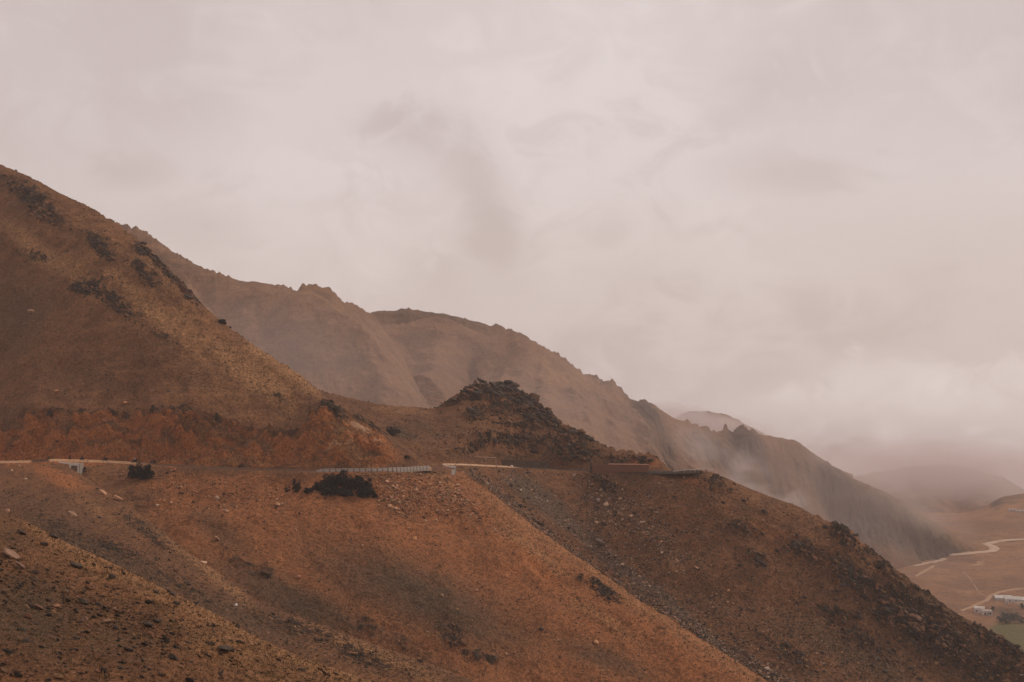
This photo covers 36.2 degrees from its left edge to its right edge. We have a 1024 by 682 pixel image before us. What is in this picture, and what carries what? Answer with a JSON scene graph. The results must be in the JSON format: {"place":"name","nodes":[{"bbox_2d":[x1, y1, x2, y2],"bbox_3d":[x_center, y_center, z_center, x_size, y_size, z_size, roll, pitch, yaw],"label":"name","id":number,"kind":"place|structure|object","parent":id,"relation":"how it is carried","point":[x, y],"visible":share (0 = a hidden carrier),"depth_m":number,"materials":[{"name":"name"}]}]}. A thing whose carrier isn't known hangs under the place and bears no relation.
{"place":"outdoors","nodes":[
{"label":"outdoors","id":0,"kind":"place"},
{"bbox_2d":[0,510,372,681],"bbox_3d":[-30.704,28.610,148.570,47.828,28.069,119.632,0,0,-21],"label":"nearest hillside","id":1,"kind":"structure","parent":0,"point":[37,615],"depth_m":127.76,"materials":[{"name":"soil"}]},
{"bbox_2d":[3,548,19,558],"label":"boulder","id":2,"kind":"object","parent":1,"relation":"on","point":[11,553],"visible":1,"depth_m":142.77,"materials":[{"name":"stone"}]},
{"bbox_2d":[15,561,24,568],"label":"boulder","id":3,"kind":"object","parent":1,"relation":"on","point":[19,564],"visible":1,"depth_m":139.27,"materials":[{"name":"stone"}]},
{"bbox_2d":[49,533,58,537],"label":"boulder","id":4,"kind":"object","parent":1,"relation":"on","point":[53,535],"visible":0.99,"depth_m":156.03,"materials":[{"name":"stone"}]},
{"bbox_2d":[69,561,82,567],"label":"boulder","id":5,"kind":"object","parent":1,"relation":"on","point":[75,564],"visible":1,"depth_m":144.57,"materials":[{"name":"stone"}]},
{"bbox_2d":[79,599,88,603],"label":"boulder","id":6,"kind":"object","parent":1,"relation":"on","point":[83,601],"visible":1,"depth_m":132.03,"materials":[{"name":"stone"}]},
{"bbox_2d":[81,616,87,621],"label":"boulder","id":7,"kind":"object","parent":1,"relation":"on","point":[84,618],"visible":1,"depth_m":126.78,"materials":[{"name":"stone"}]},
{"bbox_2d":[102,618,111,622],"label":"boulder","id":8,"kind":"object","parent":1,"relation":"on","point":[107,620],"visible":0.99,"depth_m":127.61,"materials":[{"name":"stone"}]},
{"bbox_2d":[108,573,115,578],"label":"boulder","id":9,"kind":"object","parent":1,"relation":"on","point":[112,575],"visible":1,"depth_m":142.86,"materials":[{"name":"stone"}]},
{"bbox_2d":[143,621,154,625],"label":"boulder","id":10,"kind":"object","parent":1,"relation":"on","point":[147,623],"visible":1,"depth_m":128.38,"materials":[{"name":"stone"}]},
{"bbox_2d":[0,516,373,681],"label":"scree","id":11,"kind":"structure","parent":1,"relation":"on","point":[73,650],"depth_m":127.14,"materials":[{"name":"gravel"}]},
{"bbox_2d":[217,644,233,650],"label":"boulder","id":12,"kind":"object","parent":1,"relation":"on","point":[226,647],"visible":1,"depth_m":126.61,"materials":[{"name":"stone"}]},
{"bbox_2d":[0,464,473,681],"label":"hillside","id":13,"kind":"structure","parent":0,"point":[39,472],"depth_m":422.75,"materials":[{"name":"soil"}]},
{"bbox_2d":[68,511,76,516],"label":"boulder","id":14,"kind":"object","parent":13,"relation":"on","point":[71,513],"visible":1,"depth_m":462.26,"materials":[{"name":"stone"}]},
{"bbox_2d":[113,495,122,500],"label":"boulder","id":15,"kind":"object","parent":13,"relation":"on","point":[116,497],"visible":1,"depth_m":490.25,"materials":[{"name":"stone"}]},
{"bbox_2d":[0,459,433,471],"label":"roadside guardrail","id":16,"kind":"structure","parent":13,"relation":"on","point":[112,461],"depth_m":568.71,"materials":[{"name":"grey metal"}]},
{"bbox_2d":[0,464,466,681],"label":"scree","id":17,"kind":"structure","parent":13,"relation":"on","point":[246,624],"depth_m":394.50,"materials":[{"name":"gravel"}]},
{"bbox_2d":[115,222,429,407],"bbox_3d":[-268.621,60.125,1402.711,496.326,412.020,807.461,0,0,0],"label":"misty shoulder","id":18,"kind":"object","parent":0,"point":[326,339],"visible":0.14,"depth_m":1251.20},
{"bbox_2d":[0,164,767,681],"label":"hillside","id":19,"kind":"structure","parent":0,"point":[148,430],"depth_m":554.80,"materials":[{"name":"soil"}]},
{"bbox_2d":[3,174,55,220],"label":"rock outcrop","id":20,"kind":"object","parent":19,"relation":"on","point":[26,190],"visible":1,"depth_m":721.39,"materials":[{"name":"stone"}]},
{"bbox_2d":[26,309,34,313],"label":"boulder","id":21,"kind":"object","parent":19,"relation":"on","point":[28,311],"visible":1,"depth_m":652.18,"materials":[{"name":"stone"}]},
{"bbox_2d":[19,252,46,260],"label":"rock outcrop","id":22,"kind":"object","parent":19,"relation":"on","point":[44,256],"visible":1,"depth_m":686.12,"materials":[{"name":"stone"}]},
{"bbox_2d":[26,205,71,225],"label":"rock outcrop","id":23,"kind":"object","parent":19,"relation":"on","point":[46,218],"visible":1,"depth_m":705.06,"materials":[{"name":"stone"}]},
{"bbox_2d":[58,462,82,473],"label":"culvert headwall","id":24,"kind":"object","parent":19,"relation":"on","point":[77,467],"visible":0.69,"depth_m":555.92,"materials":[{"name":"concrete"}]},
{"bbox_2d":[74,282,105,297],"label":"rock outcrop","id":25,"kind":"object","parent":19,"relation":"on","point":[89,289],"visible":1,"depth_m":653.45,"materials":[{"name":"stone"}]},
{"bbox_2d":[88,237,116,261],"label":"rock outcrop","id":26,"kind":"object","parent":19,"relation":"on","point":[95,246],"visible":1,"depth_m":671.68,"materials":[{"name":"stone"}]},
{"bbox_2d":[94,291,139,322],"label":"rock outcrop","id":27,"kind":"object","parent":19,"relation":"on","point":[119,310],"visible":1,"depth_m":638.27,"materials":[{"name":"stone"}]},
{"bbox_2d":[127,462,145,477],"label":"shrub","id":28,"kind":"object","parent":19,"relation":"on","point":[132,472],"visible":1,"depth_m":552.14,"materials":[{"name":"black plant"}]},
{"bbox_2d":[137,241,150,255],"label":"rock outcrop","id":29,"kind":"object","parent":19,"relation":"on","point":[143,248],"visible":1,"depth_m":673.94,"materials":[{"name":"stone"}]},
{"bbox_2d":[137,270,155,287],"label":"rock outcrop","id":30,"kind":"object","parent":19,"relation":"on","point":[150,282],"visible":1,"depth_m":648.95,"materials":[{"name":"stone"}]},
{"bbox_2d":[140,464,154,479],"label":"shrub","id":31,"kind":"object","parent":19,"relation":"on","point":[148,470],"visible":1,"depth_m":552.37,"materials":[{"name":"black plant"}]},
{"bbox_2d":[149,249,180,291],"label":"rock outcrop","id":32,"kind":"object","parent":19,"relation":"on","point":[154,257],"visible":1,"depth_m":666.76,"materials":[{"name":"stone"}]},
{"bbox_2d":[170,269,198,304],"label":"rock outcrop","id":33,"kind":"object","parent":19,"relation":"on","point":[187,294],"visible":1,"depth_m":651.94,"materials":[{"name":"stone"}]},
{"bbox_2d":[4,437,418,464],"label":"rubble","id":34,"kind":"object","parent":19,"relation":"on","point":[207,452],"visible":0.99,"depth_m":567.50,"materials":[{"name":"stone"}]},
{"bbox_2d":[218,319,226,323],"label":"shrub","id":35,"kind":"object","parent":19,"relation":"on","point":[221,321],"visible":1,"depth_m":639.00,"materials":[{"name":"black plant"}]},
{"bbox_2d":[292,478,300,491],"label":"shrub","id":36,"kind":"object","parent":19,"relation":"on","point":[297,487],"visible":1,"depth_m":537.64,"materials":[{"name":"black plant"}]},
{"bbox_2d":[303,487,313,493],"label":"shrub","id":37,"kind":"object","parent":19,"relation":"on","point":[308,490],"visible":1,"depth_m":535.59,"materials":[{"name":"black plant"}]},
{"bbox_2d":[312,479,332,491],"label":"shrub","id":38,"kind":"object","parent":19,"relation":"on","point":[321,486],"visible":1,"depth_m":538.22,"materials":[{"name":"black plant"}]},
{"bbox_2d":[318,486,342,495],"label":"shrub","id":39,"kind":"object","parent":19,"relation":"on","point":[333,490],"visible":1,"depth_m":536.31,"materials":[{"name":"black plant"}]},
{"bbox_2d":[322,473,338,487],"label":"shrub","id":40,"kind":"object","parent":19,"relation":"on","point":[333,480],"visible":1,"depth_m":540.24,"materials":[{"name":"black plant"}]},
{"bbox_2d":[338,469,352,487],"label":"shrub","id":41,"kind":"object","parent":19,"relation":"on","point":[344,478],"visible":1,"depth_m":541.39,"materials":[{"name":"black plant"}]},
{"bbox_2d":[0,166,735,660],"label":"scree","id":42,"kind":"structure","parent":19,"relation":"on","point":[126,334],"depth_m":633.90,"materials":[{"name":"stone"}]},
{"bbox_2d":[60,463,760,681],"bbox_3d":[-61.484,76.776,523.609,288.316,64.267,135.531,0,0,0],"label":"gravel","id":43,"kind":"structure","parent":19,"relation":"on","point":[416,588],"depth_m":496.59,"materials":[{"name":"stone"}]},
{"bbox_2d":[100,467,743,680],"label":"rubble","id":44,"kind":"object","parent":19,"relation":"on","point":[231,504],"visible":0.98,"depth_m":537.38,"materials":[{"name":"stone"}]},
{"bbox_2d":[355,471,514,535],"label":"rubble","id":45,"kind":"object","parent":19,"relation":"on","point":[429,484],"visible":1,"depth_m":551.25,"materials":[{"name":"stone"}]},
{"bbox_2d":[444,465,455,474],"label":"culvert headwall","id":46,"kind":"object","parent":19,"relation":"on","point":[453,470],"visible":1,"depth_m":573.77,"materials":[{"name":"concrete"}]},
{"bbox_2d":[581,573,626,606],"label":"rock outcrop","id":47,"kind":"object","parent":19,"relation":"on","point":[599,593],"visible":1,"depth_m":516.97,"materials":[{"name":"stone"}]},
{"bbox_2d":[371,308,519,335],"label":"ridge","id":48,"kind":"structure","parent":0,"point":[399,316],"depth_m":1647.02,"materials":[{"name":"brown soil"}]},
{"bbox_2d":[0,0,1023,488],"label":"sky","id":49,"kind":"structure","parent":0,"point":[802,221],"materials":[{"name":"grey"}]},
{"bbox_2d":[443,463,700,473],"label":"road","id":50,"kind":"structure","parent":0,"point":[675,472],"depth_m":667.33,"materials":[{"name":"grey asphalt"}]},
{"bbox_2d":[673,468,713,473],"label":"guard rail","id":51,"kind":"object","parent":50,"relation":"on","point":[693,469],"visible":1,"depth_m":654.93,"materials":[{"name":"grey metal"}]},
{"bbox_2d":[319,384,1023,681],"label":"hillside","id":52,"kind":"structure","parent":0,"point":[435,456],"depth_m":632.13,"materials":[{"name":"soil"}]},
{"bbox_2d":[321,400,347,417],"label":"rock outcrop","id":53,"kind":"object","parent":52,"relation":"on","point":[333,407],"visible":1,"depth_m":568.02,"materials":[{"name":"stone"}]},
{"bbox_2d":[338,487,353,496],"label":"shrub","id":54,"kind":"object","parent":52,"relation":"on","point":[347,492],"visible":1,"depth_m":537.23,"materials":[{"name":"black plant"}]},
{"bbox_2d":[347,475,365,489],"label":"shrub","id":55,"kind":"object","parent":52,"relation":"on","point":[357,482],"visible":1,"depth_m":540.51,"materials":[{"name":"black plant"}]},
{"bbox_2d":[355,488,374,496],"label":"shrub","id":56,"kind":"object","parent":52,"relation":"on","point":[360,492],"visible":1,"depth_m":537.75,"materials":[{"name":"black plant"}]},
{"bbox_2d":[361,478,374,491],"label":"shrub","id":57,"kind":"object","parent":52,"relation":"on","point":[367,483],"visible":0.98,"depth_m":541.86,"materials":[{"name":"black plant"}]},
{"bbox_2d":[385,426,400,435],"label":"shrub","id":58,"kind":"object","parent":52,"relation":"on","point":[391,431],"visible":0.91,"depth_m":678.92,"materials":[{"name":"black plant"}]},
{"bbox_2d":[441,397,459,406],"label":"rock outcrop","id":59,"kind":"object","parent":52,"relation":"on","point":[449,402],"visible":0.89,"depth_m":733.09,"materials":[{"name":"stone"}]},
{"bbox_2d":[443,615,470,647],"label":"rock outcrop","id":60,"kind":"object","parent":52,"relation":"on","point":[463,642],"visible":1,"depth_m":479.39,"materials":[{"name":"stone"}]},
{"bbox_2d":[463,406,485,420],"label":"rock outcrop","id":61,"kind":"object","parent":52,"relation":"on","point":[471,410],"visible":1,"depth_m":707.77,"materials":[{"name":"stone"}]},
{"bbox_2d":[460,377,506,399],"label":"rock outcrop","id":62,"kind":"object","parent":52,"relation":"on","point":[477,392],"visible":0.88,"depth_m":741.69,"materials":[{"name":"stone"}]},
{"bbox_2d":[488,380,523,401],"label":"rock outcrop","id":63,"kind":"object","parent":52,"relation":"on","point":[505,388],"visible":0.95,"depth_m":744.34,"materials":[{"name":"stone"}]},
{"bbox_2d":[480,434,554,443],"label":"rock outcrop","id":64,"kind":"object","parent":52,"relation":"on","point":[516,438],"visible":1,"depth_m":706.10,"materials":[{"name":"stone"}]},
{"bbox_2d":[493,419,547,431],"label":"rock outcrop","id":65,"kind":"object","parent":52,"relation":"on","point":[515,424],"visible":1,"depth_m":711.66,"materials":[{"name":"stone"}]},
{"bbox_2d":[501,459,548,467],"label":"retaining wall","id":66,"kind":"structure","parent":52,"relation":"on","point":[526,463],"depth_m":697.52,"materials":[{"name":"grey stone"}]},
{"bbox_2d":[510,393,540,428],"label":"rock outcrop","id":67,"kind":"object","parent":52,"relation":"on","point":[528,415],"visible":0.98,"depth_m":725.81,"materials":[{"name":"stone"}]},
{"bbox_2d":[528,393,539,402],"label":"rock outcrop","id":68,"kind":"object","parent":52,"relation":"on","point":[533,397],"visible":1,"depth_m":742.84,"materials":[{"name":"stone"}]},
{"bbox_2d":[535,402,567,435],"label":"rock outcrop","id":69,"kind":"object","parent":52,"relation":"on","point":[540,415],"visible":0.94,"depth_m":725.92,"materials":[{"name":"stone"}]},
{"bbox_2d":[530,440,600,463],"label":"rock outcrop","id":70,"kind":"object","parent":52,"relation":"on","point":[573,455],"visible":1,"depth_m":709.85,"materials":[{"name":"stone"}]},
{"bbox_2d":[568,427,593,440],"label":"rock outcrop","id":71,"kind":"object","parent":52,"relation":"on","point":[579,431],"visible":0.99,"depth_m":722.85,"materials":[{"name":"stone"}]},
{"bbox_2d":[595,538,604,545],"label":"boulder","id":72,"kind":"object","parent":52,"relation":"on","point":[600,542],"visible":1,"depth_m":637.55,"materials":[{"name":"stone"}]},
{"bbox_2d":[592,464,648,471],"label":"parapet wall","id":73,"kind":"structure","parent":52,"relation":"on","point":[620,467],"depth_m":678.51,"materials":[{"name":"brown concrete"}]},
{"bbox_2d":[427,381,1022,649],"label":"rock debris","id":74,"kind":"object","parent":52,"relation":"on","point":[544,440],"visible":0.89,"depth_m":708.74,"materials":[{"name":"stone"}]},
{"bbox_2d":[468,467,1023,681],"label":"scree","id":75,"kind":"structure","parent":52,"relation":"on","point":[702,631],"depth_m":630.38,"materials":[{"name":"gravel"}]},
{"bbox_2d":[479,470,1023,681],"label":"rock debris","id":76,"kind":"object","parent":52,"relation":"on","point":[992,677],"visible":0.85,"depth_m":611.05,"materials":[{"name":"stone"}]},
{"bbox_2d":[750,558,766,566],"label":"rock outcrop","id":77,"kind":"object","parent":52,"relation":"on","point":[761,562],"visible":1,"depth_m":620.19,"materials":[{"name":"stone"}]},
{"bbox_2d":[787,542,817,560],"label":"rock outcrop","id":78,"kind":"object","parent":52,"relation":"on","point":[801,549],"visible":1,"depth_m":625.99,"materials":[{"name":"stone"}]},
{"bbox_2d":[811,605,842,617],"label":"rock outcrop","id":79,"kind":"object","parent":52,"relation":"on","point":[824,609],"visible":1,"depth_m":611.37,"materials":[{"name":"stone"}]},
{"bbox_2d":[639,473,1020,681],"bbox_3d":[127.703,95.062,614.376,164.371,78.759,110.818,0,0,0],"label":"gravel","id":80,"kind":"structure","parent":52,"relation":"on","point":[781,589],"depth_m":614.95,"materials":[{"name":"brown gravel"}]},
{"bbox_2d":[833,521,859,552],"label":"rock outcrop","id":81,"kind":"object","parent":52,"relation":"on","point":[845,536],"visible":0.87,"depth_m":634.48,"materials":[{"name":"stone"}]},
{"bbox_2d":[818,556,880,592],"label":"rock outcrop","id":82,"kind":"object","parent":52,"relation":"on","point":[850,570],"visible":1,"depth_m":621.64,"materials":[{"name":"stone"}]},
{"bbox_2d":[874,598,934,641],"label":"rock outcrop","id":83,"kind":"object","parent":52,"relation":"on","point":[886,611],"visible":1,"depth_m":610.78,"materials":[{"name":"stone"}]},
{"bbox_2d":[910,608,965,655],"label":"rock outcrop","id":84,"kind":"object","parent":52,"relation":"on","point":[939,629],"visible":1,"depth_m":607.47,"materials":[{"name":"stone"}]},
{"bbox_2d":[980,623,1020,647],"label":"rock outcrop","id":85,"kind":"object","parent":52,"relation":"on","point":[991,632],"visible":0.92,"depth_m":611.39,"materials":[{"name":"stone"}]},
{"bbox_2d":[382,316,977,568],"bbox_3d":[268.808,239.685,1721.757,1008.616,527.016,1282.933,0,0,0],"label":"misty mountain","id":86,"kind":"structure","parent":0,"point":[446,359],"depth_m":1474.02,"materials":[{"name":"brown soil"}]},
{"bbox_2d":[675,411,852,477],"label":"cloudy peak","id":87,"kind":"structure","parent":0,"point":[712,421],"depth_m":2305.80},
{"bbox_2d":[915,565,933,575],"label":"dirt track","id":88,"kind":"structure","parent":0,"point":[924,571],"depth_m":1776.45,"materials":[{"name":"beige soil"}]},
{"bbox_2d":[907,558,945,566],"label":"valley road","id":89,"kind":"structure","parent":0,"point":[935,561],"depth_m":1852.74,"materials":[{"name":"beige soil"}]},
{"bbox_2d":[853,464,1023,512],"bbox_3d":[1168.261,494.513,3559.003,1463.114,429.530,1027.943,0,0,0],"label":"distant ridge","id":90,"kind":"structure","parent":0,"point":[943,488],"depth_m":3415.74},
{"bbox_2d":[896,493,1023,650],"bbox_3d":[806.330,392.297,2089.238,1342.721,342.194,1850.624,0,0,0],"label":"valley floor","id":91,"kind":"structure","parent":0,"point":[947,582],"depth_m":1802.57,"materials":[{"name":"soil"}]},
{"bbox_2d":[962,571,986,596],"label":"footpath","id":92,"kind":"structure","parent":91,"relation":"on","point":[973,584],"depth_m":1680.53,"materials":[{"name":"beige soil"}]},
{"bbox_2d":[974,606,984,612],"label":"farmhouse","id":93,"kind":"object","parent":91,"relation":"on","point":[977,609],"visible":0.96,"depth_m":1512.29,"materials":[{"name":"white paint"}]},
{"bbox_2d":[981,609,991,615],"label":"farmhouse","id":94,"kind":"object","parent":91,"relation":"on","point":[986,611],"visible":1,"depth_m":1496.21,"materials":[{"name":"white paint"}]},
{"bbox_2d":[994,595,1011,600],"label":"long house","id":95,"kind":"structure","parent":91,"relation":"on","point":[999,597],"depth_m":1588.33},
{"bbox_2d":[1004,614,1014,622],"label":"tree","id":96,"kind":"object","parent":91,"relation":"on","point":[1009,617],"visible":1,"depth_m":1454.59,"materials":[{"name":"green plant"}]},
{"bbox_2d":[1004,596,1020,601],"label":"long house","id":97,"kind":"structure","parent":91,"relation":"on","point":[1013,598],"depth_m":1570.80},
{"bbox_2d":[1012,612,1019,621],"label":"tree","id":98,"kind":"object","parent":91,"relation":"on","point":[1016,617],"visible":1,"depth_m":1462.70,"materials":[{"name":"green plant"}]},
{"bbox_2d":[1016,616,1023,622],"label":"tree","id":99,"kind":"object","parent":91,"relation":"on","point":[1021,620],"visible":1,"depth_m":1453.10,"materials":[{"name":"green plant"}]},
{"bbox_2d":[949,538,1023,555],"bbox_3d":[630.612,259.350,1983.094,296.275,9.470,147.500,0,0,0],"label":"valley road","id":100,"kind":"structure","parent":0,"point":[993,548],"depth_m":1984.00,"materials":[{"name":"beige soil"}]},
{"bbox_2d":[959,588,1023,610],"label":"dirt track","id":101,"kind":"structure","parent":0,"point":[988,597],"depth_m":1600.14,"materials":[{"name":"beige soil"}]}
]}

